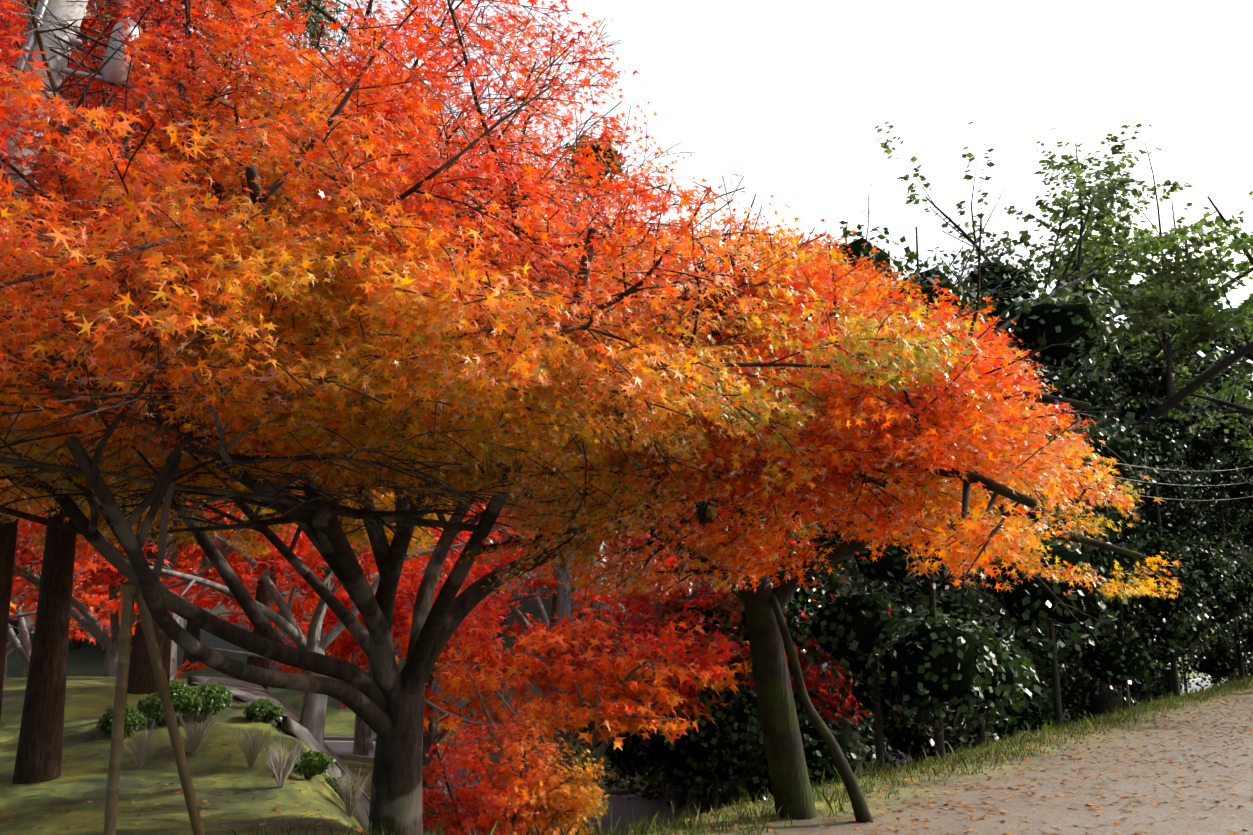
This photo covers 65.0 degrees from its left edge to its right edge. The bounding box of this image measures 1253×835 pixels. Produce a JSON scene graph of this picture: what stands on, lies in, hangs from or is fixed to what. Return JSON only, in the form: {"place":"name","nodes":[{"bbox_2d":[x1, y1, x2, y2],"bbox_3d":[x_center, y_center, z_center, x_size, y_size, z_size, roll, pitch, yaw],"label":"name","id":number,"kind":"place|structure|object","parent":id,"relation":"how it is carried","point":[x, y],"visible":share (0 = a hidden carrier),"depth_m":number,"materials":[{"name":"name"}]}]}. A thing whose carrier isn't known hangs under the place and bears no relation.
{"place":"outdoors","nodes":[
{"label":"outdoors","id":0,"kind":"place"},
{"bbox_2d":[0,544,1252,834],"bbox_3d":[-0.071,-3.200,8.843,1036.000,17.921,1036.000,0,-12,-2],"label":"terrain","id":1,"kind":"structure","parent":0,"point":[90,690],"depth_m":10.47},
{"bbox_2d":[8,601,35,632],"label":"maple tree","id":2,"kind":"object","parent":1,"relation":"on","point":[21,615],"depth_m":13.04,"materials":[{"name":"plant"}]},
{"bbox_2d":[4,547,118,677],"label":"maple tree","id":3,"kind":"object","parent":1,"relation":"on","point":[9,649],"depth_m":32.50,"materials":[{"name":"red plant"}]},
{"bbox_2d":[0,0,140,261],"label":"utility pole","id":4,"kind":"object","parent":1,"relation":"on","point":[111,74],"visible":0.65,"depth_m":5.64,"materials":[{"name":"concrete"}]},
{"bbox_2d":[18,606,183,637],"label":"garden wall","id":5,"kind":"structure","parent":1,"relation":"on","point":[29,623],"depth_m":44.89,"materials":[{"name":"paint"}]},
{"bbox_2d":[7,520,223,677],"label":"maple tree","id":6,"kind":"object","parent":1,"relation":"on","point":[82,635],"depth_m":25.58,"materials":[{"name":"red plant"}]},
{"bbox_2d":[17,489,274,679],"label":"maple tree","id":7,"kind":"object","parent":1,"relation":"on","point":[206,561],"depth_m":16.79,"materials":[{"name":"red plant"}]},
{"bbox_2d":[11,491,287,676],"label":"maple tree","id":8,"kind":"object","parent":1,"relation":"on","point":[108,575],"depth_m":20.88,"materials":[{"name":"red plant"}]},
{"bbox_2d":[103,582,204,834],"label":"support pole","id":9,"kind":"object","parent":1,"relation":"on","point":[131,591],"visible":1,"depth_m":7.14,"materials":[{"name":"brown wood"}]},
{"bbox_2d":[0,0,388,783],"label":"cedar tree","id":10,"kind":"object","parent":1,"relation":"on","point":[38,754],"depth_m":10.63,"materials":[{"name":"brown plant"}]},
{"bbox_2d":[124,706,371,817],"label":"bare shrub twigs","id":11,"kind":"object","parent":1,"relation":"on","point":[350,804],"visible":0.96,"depth_m":10.82,"materials":[{"name":"beige plant"}]},
{"bbox_2d":[96,680,439,826],"bbox_3d":[-4.981,5.339,14.566,3.357,3.037,8.486,0,-12,-2],"label":"azalea shrub","id":12,"kind":"object","parent":1,"relation":"on","point":[220,701],"depth_m":12.57,"materials":[{"name":"green plant"}]},
{"bbox_2d":[83,491,546,751],"bbox_3d":[-4.460,2.636,15.052,6.524,4.875,5.663,0,-12,-2],"label":"maple tree","id":13,"kind":"object","parent":1,"relation":"on","point":[312,716],"depth_m":14.59,"materials":[{"name":"red plant"}]},
{"bbox_2d":[184,489,490,708],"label":"maple tree","id":14,"kind":"object","parent":1,"relation":"on","point":[337,707],"depth_m":34.25,"materials":[{"name":"plant"}]},
{"bbox_2d":[171,531,609,811],"bbox_3d":[-3.995,5.207,19.378,7.391,5.778,8.664,0,-12,-2],"label":"maple tree","id":15,"kind":"object","parent":1,"relation":"on","point":[340,650],"depth_m":18.15,"materials":[{"name":"red plant"}]},
{"bbox_2d":[229,507,624,756],"bbox_3d":[-5.566,5.230,25.047,11.323,7.297,9.662,0,-12,-2],"label":"maple tree","id":16,"kind":"object","parent":1,"relation":"on","point":[419,562],"depth_m":24.44,"materials":[{"name":"red plant"}]},
{"bbox_2d":[0,0,983,834],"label":"maple tree","id":17,"kind":"object","parent":1,"relation":"on","point":[382,306],"depth_m":4.54,"materials":[{"name":"orange plant"}]},
{"bbox_2d":[422,704,610,834],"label":"small maple tree","id":18,"kind":"object","parent":1,"relation":"on","point":[486,824],"depth_m":11.68,"materials":[{"name":"plant"}]},
{"bbox_2d":[444,245,633,790],"bbox_3d":[-2.119,2.494,23.391,11.388,12.768,12.905,0,-12,-2],"label":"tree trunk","id":19,"kind":"object","parent":1,"relation":"on","point":[563,604],"depth_m":23.34,"materials":[{"name":"grey plant"}]},
{"bbox_2d":[414,454,721,726],"bbox_3d":[-2.097,4.393,27.845,10.340,9.059,10.428,0,-12,-2],"label":"maple tree","id":20,"kind":"object","parent":1,"relation":"on","point":[535,582],"depth_m":26.93,"materials":[{"name":"red plant"}]},
{"bbox_2d":[393,608,752,833],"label":"maple tree","id":21,"kind":"object","parent":1,"relation":"on","point":[621,666],"depth_m":16.07,"materials":[{"name":"red plant"}]},
{"bbox_2d":[506,428,671,616],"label":"maple tree","id":22,"kind":"object","parent":1,"relation":"on","point":[580,605],"depth_m":39.14,"materials":[{"name":"brown plant"}]},
{"bbox_2d":[0,681,1252,834],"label":"fallen leaves","id":23,"kind":"object","parent":1,"relation":"on","point":[968,778],"visible":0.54,"depth_m":10.61,"materials":[{"name":"orange plant"}]},
{"bbox_2d":[9,135,1252,721],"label":"tree","id":24,"kind":"object","parent":1,"relation":"on","point":[1219,353],"depth_m":41.74,"materials":[{"name":"plant"}]},
{"bbox_2d":[50,0,1252,601],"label":"power lines","id":25,"kind":"object","parent":1,"relation":"on","point":[480,240],"visible":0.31,"depth_m":6.67,"materials":[{"name":"black metal"}]},
{"bbox_2d":[594,521,742,639],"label":"maple tree","id":26,"kind":"object","parent":1,"relation":"on","point":[669,559],"depth_m":28.94,"materials":[{"name":"red plant"}]},
{"bbox_2d":[544,554,794,808],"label":"maple tree","id":27,"kind":"object","parent":1,"relation":"on","point":[595,596],"depth_m":20.63,"materials":[{"name":"red plant"}]},
{"bbox_2d":[687,789,690,817],"bbox_3d":[1.219,7.684,19.077,0.078,0.924,0.078,-5,-13,20],"label":"marker post","id":28,"kind":"object","parent":1,"relation":"on","point":[688,797],"visible":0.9,"depth_m":19.11,"materials":[{"name":"metal"}]},
{"bbox_2d":[693,578,758,810],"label":"utility pole","id":29,"kind":"structure","parent":1,"relation":"on","point":[715,803],"depth_m":20.12,"materials":[{"name":"metal"}]},
{"bbox_2d":[568,569,892,805],"bbox_3d":[2.260,5.417,18.817,7.039,5.668,6.347,0,-12,-2],"label":"maple tree","id":30,"kind":"object","parent":1,"relation":"on","point":[725,645],"depth_m":17.70,"materials":[{"name":"red plant"}]},
{"bbox_2d":[233,673,1252,834],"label":"grass tufts","id":31,"kind":"object","parent":1,"relation":"on","point":[686,825],"visible":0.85,"depth_m":11.34,"materials":[{"name":"green plant"}]},
{"bbox_2d":[441,155,1193,822],"bbox_3d":[1.658,0.514,8.095,5.023,5.932,7.605,-7,-14,30],"label":"maple tree","id":32,"kind":"object","parent":1,"relation":"on","point":[997,437],"depth_m":5.91,"materials":[{"name":"orange plant"}]},
{"bbox_2d":[616,162,1134,776],"bbox_3d":[4.848,1.797,21.873,12.755,13.534,11.700,0,-12,-2],"label":"tree","id":33,"kind":"object","parent":1,"relation":"on","point":[848,724],"visible":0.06,"depth_m":19.12,"materials":[{"name":"plant"}]},
{"bbox_2d":[563,220,1252,812],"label":"hedge","id":34,"kind":"object","parent":1,"relation":"on","point":[971,718],"depth_m":18.82,"materials":[{"name":"green plant"}]},
{"bbox_2d":[874,115,1252,719],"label":"tall tree","id":35,"kind":"object","parent":1,"relation":"on","point":[1100,204],"depth_m":25.91,"materials":[{"name":"green plant"}]},
{"bbox_2d":[65,0,1252,561],"label":"sky","id":36,"kind":"structure","parent":0,"point":[790,95],"materials":[{"name":"white"}]},
{"bbox_2d":[191,676,1227,834],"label":"road","id":37,"kind":"structure","parent":0,"point":[621,807],"depth_m":21.12,"materials":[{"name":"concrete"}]},
{"bbox_2d":[187,675,1209,834],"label":"road kerb","id":38,"kind":"structure","parent":37,"relation":"on","point":[301,732],"depth_m":16.47,"materials":[{"name":"grey concrete"}]},
{"bbox_2d":[198,676,1209,827],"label":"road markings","id":39,"kind":"object","parent":37,"relation":"on","point":[438,781],"visible":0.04,"depth_m":21.20,"materials":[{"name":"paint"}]},
{"bbox_2d":[668,529,979,597],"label":"maple tree","id":40,"kind":"object","parent":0,"point":[734,566],"depth_m":30.56,"materials":[{"name":"plant"}]},
{"bbox_2d":[1054,196,1252,447],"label":"tall tree","id":41,"kind":"object","parent":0,"point":[1235,245],"depth_m":26.78,"materials":[{"name":"green plant"}]},
{"bbox_2d":[1126,191,1252,421],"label":"tall tree","id":42,"kind":"object","parent":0,"point":[1215,296],"depth_m":28.09,"materials":[{"name":"green plant"}]}
]}

